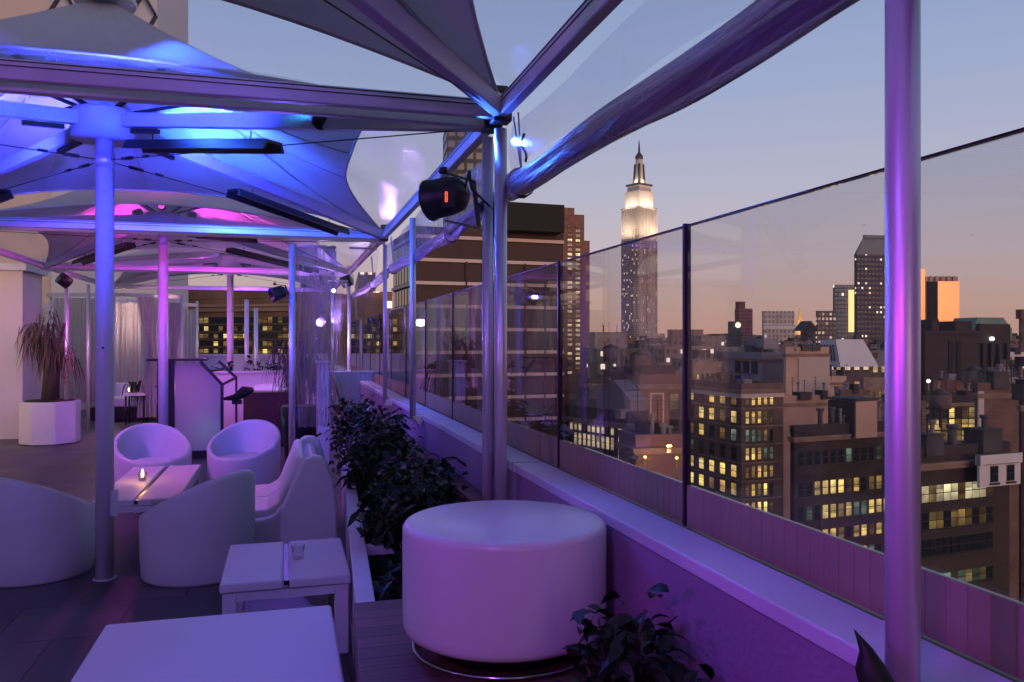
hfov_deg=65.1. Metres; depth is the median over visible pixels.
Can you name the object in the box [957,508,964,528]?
window
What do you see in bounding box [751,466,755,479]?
window
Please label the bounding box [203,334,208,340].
window
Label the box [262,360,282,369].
shrub
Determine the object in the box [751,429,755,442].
window
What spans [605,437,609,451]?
window
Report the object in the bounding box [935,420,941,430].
window
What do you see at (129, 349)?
curtain
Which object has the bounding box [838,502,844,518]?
window
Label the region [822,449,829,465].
window
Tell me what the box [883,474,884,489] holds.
window
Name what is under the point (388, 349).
balustrade pane
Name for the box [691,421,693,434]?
window
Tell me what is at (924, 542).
window
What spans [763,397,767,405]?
window
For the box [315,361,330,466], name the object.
planter box
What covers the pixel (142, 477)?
candle holder
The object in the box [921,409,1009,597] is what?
office building
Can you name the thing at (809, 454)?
window
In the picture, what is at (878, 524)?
window
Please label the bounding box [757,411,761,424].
window
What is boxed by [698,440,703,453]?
window
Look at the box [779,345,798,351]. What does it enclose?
office building
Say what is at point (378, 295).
brick tower
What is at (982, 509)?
window
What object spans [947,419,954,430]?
window
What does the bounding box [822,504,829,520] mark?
window
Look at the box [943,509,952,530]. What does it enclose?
window
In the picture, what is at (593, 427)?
window
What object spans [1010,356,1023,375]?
office building
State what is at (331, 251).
tower
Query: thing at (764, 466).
window
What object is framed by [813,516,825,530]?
office building
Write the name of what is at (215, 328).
window
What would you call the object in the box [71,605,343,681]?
table
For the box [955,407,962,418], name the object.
window
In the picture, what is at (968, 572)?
window
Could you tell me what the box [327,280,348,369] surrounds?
vinyl curtain
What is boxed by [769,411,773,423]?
window
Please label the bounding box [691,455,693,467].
window
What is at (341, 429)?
shrub
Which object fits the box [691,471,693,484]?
window
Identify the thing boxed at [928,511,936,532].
window
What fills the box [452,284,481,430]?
balustrade pane
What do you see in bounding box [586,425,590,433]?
window
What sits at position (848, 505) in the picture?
window
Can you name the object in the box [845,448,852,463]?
window
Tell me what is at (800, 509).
window
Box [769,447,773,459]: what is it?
window
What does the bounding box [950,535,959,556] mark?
window
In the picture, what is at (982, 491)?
window
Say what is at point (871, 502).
window
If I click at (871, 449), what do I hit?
window
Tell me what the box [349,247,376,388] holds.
vinyl curtain
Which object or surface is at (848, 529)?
window
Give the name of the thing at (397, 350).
balustrade pane
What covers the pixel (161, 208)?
led uplight
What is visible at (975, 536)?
window
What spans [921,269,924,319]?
mirror tower
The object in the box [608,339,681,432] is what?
office building
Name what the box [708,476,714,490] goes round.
window
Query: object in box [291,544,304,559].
glass tumbler
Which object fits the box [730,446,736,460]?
window
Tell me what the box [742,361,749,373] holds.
window
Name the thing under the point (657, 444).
office building
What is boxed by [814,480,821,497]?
window
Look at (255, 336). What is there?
slim pole
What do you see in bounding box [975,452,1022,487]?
penthouse
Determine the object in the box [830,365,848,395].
office building
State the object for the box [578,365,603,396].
office building
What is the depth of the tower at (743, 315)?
902.27 m
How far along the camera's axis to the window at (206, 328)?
73.57 m
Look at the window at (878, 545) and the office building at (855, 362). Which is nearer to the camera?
the window at (878, 545)
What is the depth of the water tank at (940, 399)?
140.73 m
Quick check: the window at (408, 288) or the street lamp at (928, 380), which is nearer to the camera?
the window at (408, 288)
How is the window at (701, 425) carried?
in the office building at (737, 442)
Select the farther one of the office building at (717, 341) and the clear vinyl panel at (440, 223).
the office building at (717, 341)
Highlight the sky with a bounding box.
[188,0,1023,337]
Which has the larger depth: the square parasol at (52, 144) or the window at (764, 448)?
the window at (764, 448)
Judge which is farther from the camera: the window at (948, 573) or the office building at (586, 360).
the office building at (586, 360)
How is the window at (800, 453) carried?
in the office building at (837, 476)
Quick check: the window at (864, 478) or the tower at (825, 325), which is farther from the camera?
the tower at (825, 325)
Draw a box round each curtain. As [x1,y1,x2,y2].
[53,298,78,399]
[79,298,94,402]
[116,302,143,382]
[137,297,155,417]
[153,301,157,394]
[168,303,179,362]
[183,309,195,362]
[295,245,336,427]
[309,273,334,391]
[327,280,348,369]
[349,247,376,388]
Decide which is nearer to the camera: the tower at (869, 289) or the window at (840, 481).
the window at (840, 481)
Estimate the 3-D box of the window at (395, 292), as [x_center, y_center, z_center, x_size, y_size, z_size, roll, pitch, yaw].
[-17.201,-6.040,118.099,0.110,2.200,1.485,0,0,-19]
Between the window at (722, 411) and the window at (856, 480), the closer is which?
the window at (856, 480)
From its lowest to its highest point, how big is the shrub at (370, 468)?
0.838 m
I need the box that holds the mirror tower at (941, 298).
[925,276,958,321]
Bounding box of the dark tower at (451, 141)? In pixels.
[443,132,481,228]
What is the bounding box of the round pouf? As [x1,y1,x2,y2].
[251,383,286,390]
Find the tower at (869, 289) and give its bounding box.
[854,235,884,343]
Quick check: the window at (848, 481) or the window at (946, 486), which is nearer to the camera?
the window at (946, 486)
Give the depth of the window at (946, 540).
71.82 m
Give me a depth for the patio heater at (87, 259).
10.52 m
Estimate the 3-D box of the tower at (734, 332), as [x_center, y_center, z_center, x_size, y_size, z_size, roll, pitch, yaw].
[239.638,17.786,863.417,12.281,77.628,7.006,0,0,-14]
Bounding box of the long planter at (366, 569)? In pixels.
[341,418,481,667]
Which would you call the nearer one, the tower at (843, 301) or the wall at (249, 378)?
the wall at (249, 378)
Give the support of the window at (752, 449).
in the office building at (737, 442)
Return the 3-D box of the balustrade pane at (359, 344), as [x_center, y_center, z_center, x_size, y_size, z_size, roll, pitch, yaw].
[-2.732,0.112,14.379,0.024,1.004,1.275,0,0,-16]
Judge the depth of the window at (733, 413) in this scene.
139.82 m
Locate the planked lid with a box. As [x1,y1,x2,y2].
[354,599,611,681]
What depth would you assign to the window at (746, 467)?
138.36 m
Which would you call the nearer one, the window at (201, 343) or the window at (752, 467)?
the window at (201, 343)
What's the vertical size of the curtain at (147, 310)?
2.330 m
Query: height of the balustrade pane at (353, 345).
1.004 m
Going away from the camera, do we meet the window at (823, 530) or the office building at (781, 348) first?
the window at (823, 530)
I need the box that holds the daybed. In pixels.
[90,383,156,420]
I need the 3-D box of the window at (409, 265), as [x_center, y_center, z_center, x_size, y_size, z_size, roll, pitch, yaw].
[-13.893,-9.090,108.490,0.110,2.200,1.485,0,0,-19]
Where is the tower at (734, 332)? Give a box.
[728,321,740,343]
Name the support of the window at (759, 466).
in the office building at (737, 442)
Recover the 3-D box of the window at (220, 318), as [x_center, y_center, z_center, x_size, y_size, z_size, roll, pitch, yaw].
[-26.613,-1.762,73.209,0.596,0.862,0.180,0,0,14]
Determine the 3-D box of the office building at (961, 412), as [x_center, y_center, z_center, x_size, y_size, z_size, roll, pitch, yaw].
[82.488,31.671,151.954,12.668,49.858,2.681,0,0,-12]
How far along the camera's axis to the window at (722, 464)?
142.97 m
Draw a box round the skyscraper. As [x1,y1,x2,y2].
[621,141,657,337]
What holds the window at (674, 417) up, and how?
in the office building at (655, 381)
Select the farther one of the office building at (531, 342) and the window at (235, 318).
the office building at (531, 342)
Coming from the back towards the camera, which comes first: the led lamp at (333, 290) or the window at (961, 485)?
the window at (961, 485)
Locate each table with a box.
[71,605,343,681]
[91,464,200,557]
[123,392,147,424]
[219,538,350,653]
[402,500,605,680]
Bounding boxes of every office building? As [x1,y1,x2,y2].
[188,290,382,366]
[391,226,563,436]
[563,379,648,458]
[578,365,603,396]
[585,348,588,376]
[588,363,591,376]
[589,325,626,362]
[592,342,646,376]
[597,448,648,469]
[602,352,630,383]
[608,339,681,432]
[615,386,681,480]
[627,338,668,347]
[635,340,645,347]
[637,336,646,339]
[644,345,681,364]
[657,333,664,340]
[658,338,666,342]
[667,329,702,343]
[672,350,718,366]
[676,366,681,432]
[691,336,724,346]
[691,340,713,357]
[691,354,721,378]
[691,364,785,517]
[714,346,738,356]
[715,351,779,371]
[722,335,782,382]
[725,334,750,345]
[726,344,746,346]
[779,338,812,344]
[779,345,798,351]
[781,329,830,394]
[783,376,831,519]
[787,402,884,553]
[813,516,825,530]
[820,339,884,387]
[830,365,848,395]
[833,381,869,396]
[853,336,867,343]
[860,369,884,400]
[868,344,884,349]
[869,340,883,347]
[869,350,884,365]
[877,394,929,431]
[921,319,981,394]
[921,377,974,443]
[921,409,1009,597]
[930,371,965,394]
[953,317,1011,339]
[971,357,1018,600]
[975,324,1009,367]
[991,359,1013,376]
[1002,358,1022,381]
[1010,340,1018,346]
[1010,344,1023,364]
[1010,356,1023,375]
[1010,368,1023,602]
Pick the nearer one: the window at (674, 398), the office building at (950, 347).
the window at (674, 398)
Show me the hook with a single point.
(523, 148)
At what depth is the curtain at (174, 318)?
16.72 m
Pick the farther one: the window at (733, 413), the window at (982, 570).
the window at (733, 413)
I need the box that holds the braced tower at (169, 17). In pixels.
[0,0,187,309]
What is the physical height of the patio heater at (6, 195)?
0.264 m
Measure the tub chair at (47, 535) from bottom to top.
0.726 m
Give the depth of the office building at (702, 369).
231.12 m
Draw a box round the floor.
[0,410,353,681]
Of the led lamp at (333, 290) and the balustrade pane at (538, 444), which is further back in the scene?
the led lamp at (333, 290)
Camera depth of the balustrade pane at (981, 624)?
1.92 m
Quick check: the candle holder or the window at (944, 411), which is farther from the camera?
the window at (944, 411)
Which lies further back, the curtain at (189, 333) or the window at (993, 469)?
the window at (993, 469)
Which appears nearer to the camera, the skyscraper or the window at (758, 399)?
the window at (758, 399)
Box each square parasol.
[0,0,480,581]
[0,190,375,424]
[53,248,330,370]
[222,0,502,115]
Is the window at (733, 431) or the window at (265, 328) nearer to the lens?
the window at (265, 328)
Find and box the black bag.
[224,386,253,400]
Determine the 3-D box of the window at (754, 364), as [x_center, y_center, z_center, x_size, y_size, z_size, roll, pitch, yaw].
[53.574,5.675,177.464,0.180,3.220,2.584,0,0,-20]
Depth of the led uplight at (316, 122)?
4.43 m
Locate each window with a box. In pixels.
[199,317,203,326]
[199,341,203,348]
[203,317,208,326]
[203,326,208,333]
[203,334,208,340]
[203,341,208,348]
[208,317,212,325]
[212,317,218,325]
[212,326,218,333]
[212,334,218,340]
[212,341,218,348]
[213,349,218,353]
[218,317,222,325]
[218,324,222,333]
[218,341,222,348]
[223,317,226,325]
[223,324,226,333]
[234,317,237,325]
[237,317,242,325]
[237,326,242,333]
[237,334,242,340]
[237,341,242,348]
[258,317,262,325]
[258,326,262,333]
[258,341,262,348]
[262,317,267,325]
[262,326,267,333]
[262,334,267,340]
[262,341,267,348]
[267,317,271,325]
[267,339,271,348]
[271,317,277,325]
[271,326,277,333]
[271,334,277,340]
[277,316,282,325]
[277,326,282,333]
[282,316,287,325]
[282,326,287,333]
[394,292,395,307]
[396,272,398,285]
[396,291,398,306]
[399,269,401,284]
[399,291,401,306]
[402,268,404,283]
[402,290,404,305]
[405,267,407,282]
[405,289,407,304]
[408,265,409,281]
[408,288,409,304]
[570,431,572,442]
[574,432,576,443]
[578,423,581,432]
[579,433,581,444]
[583,433,585,446]
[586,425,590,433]
[586,434,590,448]
[591,419,594,434]
[591,435,594,449]
[595,436,599,449]
[600,420,604,435]
[600,436,604,449]
[605,421,609,436]
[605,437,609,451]
[610,428,614,437]
[610,438,614,452]
[668,393,680,411]
[669,409,680,427]
[672,426,679,432]
[691,405,693,417]
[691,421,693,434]
[691,438,693,450]
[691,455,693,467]
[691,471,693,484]
[698,394,703,402]
[698,406,703,419]
[698,423,703,436]
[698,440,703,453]
[698,456,703,470]
[698,473,703,487]
[708,395,714,403]
[708,407,714,420]
[708,424,714,438]
[708,442,714,455]
[708,459,714,472]
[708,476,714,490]
[719,396,725,404]
[719,409,725,422]
[719,426,725,440]
[719,444,725,458]
[719,461,725,475]
[719,479,724,493]
[730,397,736,406]
[730,410,736,424]
[730,428,736,442]
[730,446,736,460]
[730,464,736,478]
[730,482,736,496]
[734,361,740,372]
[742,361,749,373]
[745,398,749,406]
[745,411,749,424]
[745,430,749,443]
[745,448,749,461]
[745,466,749,479]
[745,484,749,497]
[750,361,757,373]
[751,398,755,406]
[751,411,755,424]
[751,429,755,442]
[751,448,755,461]
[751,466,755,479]
[751,484,755,497]
[757,398,761,406]
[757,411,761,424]
[757,429,761,442]
[757,447,761,460]
[757,465,761,478]
[757,483,761,496]
[757,501,760,509]
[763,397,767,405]
[763,411,767,424]
[763,429,767,442]
[763,447,767,460]
[763,465,767,478]
[763,483,767,496]
[763,501,766,511]
[769,397,773,405]
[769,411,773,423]
[769,429,773,441]
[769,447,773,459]
[769,464,773,477]
[769,482,773,495]
[769,500,773,513]
[797,451,805,467]
[797,482,805,498]
[798,507,805,523]
[806,450,813,467]
[806,481,813,498]
[806,506,813,522]
[814,450,821,466]
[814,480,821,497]
[814,505,821,521]
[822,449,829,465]
[822,480,829,496]
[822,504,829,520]
[822,528,828,533]
[830,449,837,465]
[830,479,837,495]
[830,503,837,519]
[830,527,835,535]
[837,448,844,464]
[838,478,844,494]
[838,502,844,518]
[838,526,844,539]
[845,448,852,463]
[845,477,852,493]
[845,501,852,517]
[845,525,852,539]
[853,447,860,463]
[853,477,860,493]
[853,500,860,516]
[853,524,860,538]
[860,476,867,492]
[861,446,867,462]
[861,500,867,516]
[861,524,867,537]
[868,446,875,461]
[868,475,875,491]
[868,499,875,515]
[868,523,875,536]
[868,544,874,549]
[875,445,882,461]
[876,475,882,490]
[876,498,882,514]
[876,522,882,535]
[876,543,881,552]
[883,445,884,460]
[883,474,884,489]
[883,498,884,513]
[921,485,928,506]
[921,512,928,533]
[921,539,928,560]
[926,408,934,419]
[928,484,936,505]
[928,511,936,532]
[928,538,936,559]
[933,409,938,419]
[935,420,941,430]
[935,537,943,558]
[936,483,943,504]
[936,510,943,531]
[940,420,946,430]
[940,431,946,442]
[942,409,946,419]
[942,536,952,557]
[943,483,952,503]
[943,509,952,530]
[943,571,950,576]
[947,407,955,419]
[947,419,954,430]
[950,482,959,503]
[950,509,959,529]
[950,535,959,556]
[950,570,957,579]
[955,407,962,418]
[955,419,962,430]
[957,431,962,441]
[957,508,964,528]
[957,534,964,555]
[958,482,964,502]
[958,569,964,581]
[962,407,969,418]
[962,419,968,430]
[964,481,973,501]
[964,507,973,527]
[964,533,973,554]
[964,568,973,584]
[969,407,974,418]
[969,419,974,426]
[971,480,979,500]
[971,506,979,526]
[971,532,979,553]
[971,567,979,583]
[978,487,987,500]
[978,506,986,526]
[978,532,986,552]
[978,566,986,582]
[985,531,994,551]
[985,565,994,581]
[986,487,994,499]
[986,505,994,525]
[990,466,999,484]
[1006,464,1016,483]
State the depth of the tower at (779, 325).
701.90 m
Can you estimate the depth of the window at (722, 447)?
142.97 m
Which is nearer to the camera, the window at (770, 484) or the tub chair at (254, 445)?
the tub chair at (254, 445)
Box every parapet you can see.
[198,354,327,370]
[329,364,1023,681]
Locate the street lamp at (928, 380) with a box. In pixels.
[927,379,929,429]
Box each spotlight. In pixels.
[268,282,288,302]
[418,167,493,238]
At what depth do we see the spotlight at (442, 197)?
3.63 m
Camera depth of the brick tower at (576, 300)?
542.42 m
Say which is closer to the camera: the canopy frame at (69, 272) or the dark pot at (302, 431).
the dark pot at (302, 431)
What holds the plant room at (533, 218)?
on the office building at (531, 342)
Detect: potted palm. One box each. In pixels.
[14,306,86,399]
[121,380,156,404]
[260,329,342,428]
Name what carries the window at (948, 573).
in the office building at (964, 528)
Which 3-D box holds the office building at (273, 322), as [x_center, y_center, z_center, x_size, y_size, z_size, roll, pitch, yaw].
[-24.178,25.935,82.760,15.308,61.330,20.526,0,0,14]
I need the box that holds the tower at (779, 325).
[762,311,795,340]
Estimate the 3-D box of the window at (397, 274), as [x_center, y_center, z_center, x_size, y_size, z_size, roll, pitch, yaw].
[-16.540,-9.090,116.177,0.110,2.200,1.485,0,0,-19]
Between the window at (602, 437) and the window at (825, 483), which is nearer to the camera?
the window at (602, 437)
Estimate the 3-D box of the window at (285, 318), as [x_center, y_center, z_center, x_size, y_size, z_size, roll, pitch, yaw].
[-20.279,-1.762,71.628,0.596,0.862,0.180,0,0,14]
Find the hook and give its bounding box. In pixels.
[521,133,527,161]
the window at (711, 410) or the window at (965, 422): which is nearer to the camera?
the window at (711, 410)
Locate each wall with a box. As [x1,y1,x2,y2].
[0,263,48,438]
[213,370,329,427]
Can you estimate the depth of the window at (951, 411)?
151.19 m
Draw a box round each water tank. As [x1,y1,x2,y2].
[603,343,618,369]
[629,348,653,373]
[928,388,951,428]
[963,365,981,392]
[979,366,996,381]
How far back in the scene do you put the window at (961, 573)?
72.54 m
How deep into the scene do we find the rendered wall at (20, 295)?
13.09 m
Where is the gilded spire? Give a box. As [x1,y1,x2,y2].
[794,308,801,334]
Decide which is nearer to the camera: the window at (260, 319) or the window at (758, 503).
the window at (260, 319)
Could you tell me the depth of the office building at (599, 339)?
331.77 m
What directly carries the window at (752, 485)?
in the office building at (737, 442)
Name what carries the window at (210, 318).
in the office building at (273, 322)
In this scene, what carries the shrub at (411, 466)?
in the long planter at (366, 569)
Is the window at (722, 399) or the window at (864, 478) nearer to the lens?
the window at (864, 478)
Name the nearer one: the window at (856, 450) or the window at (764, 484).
the window at (856, 450)
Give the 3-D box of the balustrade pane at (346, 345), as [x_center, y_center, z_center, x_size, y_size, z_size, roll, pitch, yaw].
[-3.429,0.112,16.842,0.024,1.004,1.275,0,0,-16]
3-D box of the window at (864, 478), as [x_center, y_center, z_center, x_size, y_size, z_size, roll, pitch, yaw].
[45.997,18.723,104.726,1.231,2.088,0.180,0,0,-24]
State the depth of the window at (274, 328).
71.87 m
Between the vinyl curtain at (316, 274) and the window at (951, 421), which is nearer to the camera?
the vinyl curtain at (316, 274)
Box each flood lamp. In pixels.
[55,273,72,288]
[339,274,353,287]
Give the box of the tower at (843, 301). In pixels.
[833,285,853,338]
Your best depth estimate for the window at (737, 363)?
183.21 m
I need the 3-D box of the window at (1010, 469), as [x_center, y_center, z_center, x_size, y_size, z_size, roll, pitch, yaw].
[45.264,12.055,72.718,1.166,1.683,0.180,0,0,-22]
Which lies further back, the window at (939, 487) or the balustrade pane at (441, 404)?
the window at (939, 487)
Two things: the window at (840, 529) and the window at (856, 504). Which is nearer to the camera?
the window at (840, 529)
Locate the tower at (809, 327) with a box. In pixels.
[793,321,815,341]
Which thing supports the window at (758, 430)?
in the office building at (737, 442)
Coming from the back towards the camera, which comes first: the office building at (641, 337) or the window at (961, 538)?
the office building at (641, 337)
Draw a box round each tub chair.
[0,477,94,587]
[114,423,191,482]
[139,469,254,587]
[207,419,280,484]
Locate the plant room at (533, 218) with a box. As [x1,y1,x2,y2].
[507,202,563,234]
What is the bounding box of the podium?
[146,358,241,457]
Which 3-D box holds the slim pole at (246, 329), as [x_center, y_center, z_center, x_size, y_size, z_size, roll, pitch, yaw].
[-5.754,0.350,17.390,0.090,2.500,0.090,0,0,-16]
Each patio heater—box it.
[0,188,13,202]
[71,241,135,264]
[122,131,283,153]
[187,236,257,242]
[225,188,349,235]
[225,247,318,272]
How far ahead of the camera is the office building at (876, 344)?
674.18 m
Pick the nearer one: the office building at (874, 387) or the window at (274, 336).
the window at (274, 336)
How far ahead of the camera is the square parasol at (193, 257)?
14.41 m
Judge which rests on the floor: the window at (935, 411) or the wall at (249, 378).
the wall at (249, 378)
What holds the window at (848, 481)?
in the office building at (837, 476)
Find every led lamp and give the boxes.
[316,275,324,326]
[330,272,336,294]
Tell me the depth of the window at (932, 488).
71.17 m
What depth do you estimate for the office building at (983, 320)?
483.82 m
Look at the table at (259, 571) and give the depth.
4.10 m
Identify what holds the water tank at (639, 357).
on the office building at (655, 381)
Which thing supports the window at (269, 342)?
in the office building at (273, 322)
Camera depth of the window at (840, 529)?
103.13 m
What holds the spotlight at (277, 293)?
attached to the canopy frame at (291, 271)
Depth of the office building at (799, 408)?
150.75 m
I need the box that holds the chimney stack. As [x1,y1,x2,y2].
[1016,309,1023,351]
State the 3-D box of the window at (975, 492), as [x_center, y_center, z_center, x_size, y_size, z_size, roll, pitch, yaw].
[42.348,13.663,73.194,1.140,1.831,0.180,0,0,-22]
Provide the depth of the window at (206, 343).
73.57 m
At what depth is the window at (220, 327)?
73.20 m
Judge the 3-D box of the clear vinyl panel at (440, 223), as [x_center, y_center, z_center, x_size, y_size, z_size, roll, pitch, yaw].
[-0.685,-0.870,6.172,0.093,0.260,4.350,0,0,-16]
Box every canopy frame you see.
[0,0,920,681]
[0,82,502,500]
[0,227,385,452]
[45,267,346,431]
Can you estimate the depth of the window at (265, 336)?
72.12 m
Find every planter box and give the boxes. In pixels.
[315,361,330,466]
[329,370,372,447]
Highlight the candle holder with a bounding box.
[138,469,146,480]
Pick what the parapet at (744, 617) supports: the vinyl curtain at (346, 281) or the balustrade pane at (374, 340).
the balustrade pane at (374, 340)
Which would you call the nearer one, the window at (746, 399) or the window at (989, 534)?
the window at (989, 534)
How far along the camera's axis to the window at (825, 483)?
102.00 m
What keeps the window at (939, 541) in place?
in the office building at (964, 528)
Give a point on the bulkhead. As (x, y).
(859, 412)
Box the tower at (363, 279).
[355,272,375,296]
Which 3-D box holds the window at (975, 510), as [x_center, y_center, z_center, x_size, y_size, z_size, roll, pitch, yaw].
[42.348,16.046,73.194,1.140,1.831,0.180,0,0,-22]
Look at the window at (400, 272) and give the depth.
113.98 m
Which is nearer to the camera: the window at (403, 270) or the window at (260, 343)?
the window at (260, 343)
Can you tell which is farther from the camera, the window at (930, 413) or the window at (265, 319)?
the window at (930, 413)
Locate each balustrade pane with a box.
[346,323,346,368]
[351,321,355,370]
[356,319,361,370]
[362,317,369,370]
[370,314,378,383]
[379,310,390,389]
[391,306,404,395]
[405,301,424,404]
[425,293,451,417]
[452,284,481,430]
[493,262,556,465]
[557,226,681,523]
[682,127,1023,680]
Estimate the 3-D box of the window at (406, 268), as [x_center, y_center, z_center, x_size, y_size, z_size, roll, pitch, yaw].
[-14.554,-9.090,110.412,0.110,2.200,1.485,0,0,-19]
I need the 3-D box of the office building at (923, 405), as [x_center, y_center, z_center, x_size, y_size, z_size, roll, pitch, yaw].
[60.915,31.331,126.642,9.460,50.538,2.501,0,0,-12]
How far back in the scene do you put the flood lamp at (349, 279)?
12.38 m
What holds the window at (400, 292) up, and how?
in the office building at (531, 342)
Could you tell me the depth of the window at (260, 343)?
72.22 m
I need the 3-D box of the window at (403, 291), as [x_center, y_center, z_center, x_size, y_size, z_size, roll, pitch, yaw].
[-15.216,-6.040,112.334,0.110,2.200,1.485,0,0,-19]
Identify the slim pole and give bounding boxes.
[244,299,248,370]
[254,308,257,370]
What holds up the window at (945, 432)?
in the office building at (961, 412)
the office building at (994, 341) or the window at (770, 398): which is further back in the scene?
the office building at (994, 341)
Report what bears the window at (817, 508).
in the office building at (837, 476)
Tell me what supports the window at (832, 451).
in the office building at (837, 476)
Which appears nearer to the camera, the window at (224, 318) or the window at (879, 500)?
the window at (224, 318)
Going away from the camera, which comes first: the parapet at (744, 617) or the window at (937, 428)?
the parapet at (744, 617)
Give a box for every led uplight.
[132,209,142,214]
[157,205,165,210]
[187,211,196,217]
[307,116,326,129]
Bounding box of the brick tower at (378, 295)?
[367,292,392,310]
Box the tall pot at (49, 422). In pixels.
[19,398,80,445]
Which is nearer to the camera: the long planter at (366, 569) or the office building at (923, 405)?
the long planter at (366, 569)
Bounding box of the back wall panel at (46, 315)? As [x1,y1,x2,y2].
[42,304,184,409]
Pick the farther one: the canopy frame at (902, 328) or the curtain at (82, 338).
the curtain at (82, 338)
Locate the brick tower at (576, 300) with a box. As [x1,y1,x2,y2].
[563,207,589,424]
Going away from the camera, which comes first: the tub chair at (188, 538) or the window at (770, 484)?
the tub chair at (188, 538)
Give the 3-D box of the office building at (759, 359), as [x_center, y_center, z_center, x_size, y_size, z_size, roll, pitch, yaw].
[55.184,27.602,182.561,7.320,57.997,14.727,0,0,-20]
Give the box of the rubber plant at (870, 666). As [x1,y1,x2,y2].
[854,629,893,681]
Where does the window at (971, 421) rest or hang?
in the office building at (961, 412)
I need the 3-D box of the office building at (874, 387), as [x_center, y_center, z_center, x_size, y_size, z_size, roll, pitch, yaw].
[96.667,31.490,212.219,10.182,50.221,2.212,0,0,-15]
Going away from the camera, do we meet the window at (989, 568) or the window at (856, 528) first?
the window at (989, 568)
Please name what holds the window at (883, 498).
in the office building at (837, 476)
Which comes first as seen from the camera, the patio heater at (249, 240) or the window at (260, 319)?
the patio heater at (249, 240)
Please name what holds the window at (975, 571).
in the office building at (964, 528)
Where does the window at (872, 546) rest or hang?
in the office building at (837, 476)
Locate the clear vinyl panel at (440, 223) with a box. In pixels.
[384,144,493,265]
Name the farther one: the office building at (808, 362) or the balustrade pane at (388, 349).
the office building at (808, 362)
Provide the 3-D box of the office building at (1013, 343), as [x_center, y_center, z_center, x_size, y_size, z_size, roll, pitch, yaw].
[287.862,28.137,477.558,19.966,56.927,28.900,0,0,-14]
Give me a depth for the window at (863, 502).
104.75 m
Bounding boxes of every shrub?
[211,361,234,370]
[242,355,266,370]
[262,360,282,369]
[315,394,389,474]
[326,399,358,462]
[328,407,426,514]
[338,404,423,473]
[347,456,469,572]
[360,443,467,514]
[372,560,401,599]
[545,583,714,681]
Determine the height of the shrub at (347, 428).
0.788 m
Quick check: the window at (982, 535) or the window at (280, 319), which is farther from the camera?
the window at (982, 535)
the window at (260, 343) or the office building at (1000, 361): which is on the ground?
the office building at (1000, 361)
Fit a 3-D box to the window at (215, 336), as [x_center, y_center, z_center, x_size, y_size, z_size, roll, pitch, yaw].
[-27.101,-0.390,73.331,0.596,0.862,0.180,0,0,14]
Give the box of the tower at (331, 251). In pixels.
[300,245,335,287]
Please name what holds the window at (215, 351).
in the office building at (273, 322)
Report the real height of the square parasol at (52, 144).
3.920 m
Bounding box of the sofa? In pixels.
[255,435,336,543]
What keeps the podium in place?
on the floor
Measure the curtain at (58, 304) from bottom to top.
2.200 m
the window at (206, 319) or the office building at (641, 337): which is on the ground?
the office building at (641, 337)
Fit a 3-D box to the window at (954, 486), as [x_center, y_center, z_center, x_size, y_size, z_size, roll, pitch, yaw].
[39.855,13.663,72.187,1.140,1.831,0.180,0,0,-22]
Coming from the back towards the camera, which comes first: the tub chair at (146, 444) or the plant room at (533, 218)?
the plant room at (533, 218)
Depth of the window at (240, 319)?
72.72 m
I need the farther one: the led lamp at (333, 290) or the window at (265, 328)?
the window at (265, 328)
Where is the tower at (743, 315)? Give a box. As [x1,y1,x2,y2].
[735,301,752,337]
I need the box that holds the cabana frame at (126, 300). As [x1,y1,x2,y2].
[46,293,197,395]
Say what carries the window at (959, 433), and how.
in the office building at (961, 412)
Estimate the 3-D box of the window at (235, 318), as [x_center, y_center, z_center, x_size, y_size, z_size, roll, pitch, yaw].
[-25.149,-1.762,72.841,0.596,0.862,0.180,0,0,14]
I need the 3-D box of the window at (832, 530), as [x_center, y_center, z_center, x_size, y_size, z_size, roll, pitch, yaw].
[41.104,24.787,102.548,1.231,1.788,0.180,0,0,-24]
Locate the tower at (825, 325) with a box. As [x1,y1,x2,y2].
[816,311,835,342]
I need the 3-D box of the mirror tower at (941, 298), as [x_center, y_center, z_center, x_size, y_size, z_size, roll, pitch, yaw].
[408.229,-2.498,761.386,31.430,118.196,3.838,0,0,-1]
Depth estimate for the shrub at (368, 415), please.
6.53 m
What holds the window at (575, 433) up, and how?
in the office building at (596, 418)
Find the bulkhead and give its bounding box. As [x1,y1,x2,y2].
[827,396,878,437]
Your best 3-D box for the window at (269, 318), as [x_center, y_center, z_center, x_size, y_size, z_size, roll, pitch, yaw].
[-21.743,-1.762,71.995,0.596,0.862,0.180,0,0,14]
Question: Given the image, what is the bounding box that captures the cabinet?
[243,390,295,446]
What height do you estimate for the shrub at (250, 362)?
0.648 m
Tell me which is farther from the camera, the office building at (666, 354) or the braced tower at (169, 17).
the office building at (666, 354)
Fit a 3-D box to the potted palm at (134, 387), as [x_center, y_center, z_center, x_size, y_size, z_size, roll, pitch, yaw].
[-7.306,1.035,15.731,0.603,0.541,0.505,0,0,33]
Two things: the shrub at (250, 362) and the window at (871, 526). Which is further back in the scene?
the window at (871, 526)
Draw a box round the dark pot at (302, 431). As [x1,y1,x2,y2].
[280,404,315,459]
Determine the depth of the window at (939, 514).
71.49 m
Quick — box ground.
[563,425,564,439]
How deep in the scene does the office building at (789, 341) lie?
485.12 m
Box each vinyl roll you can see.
[350,256,388,298]
[386,190,509,273]
[505,0,856,200]

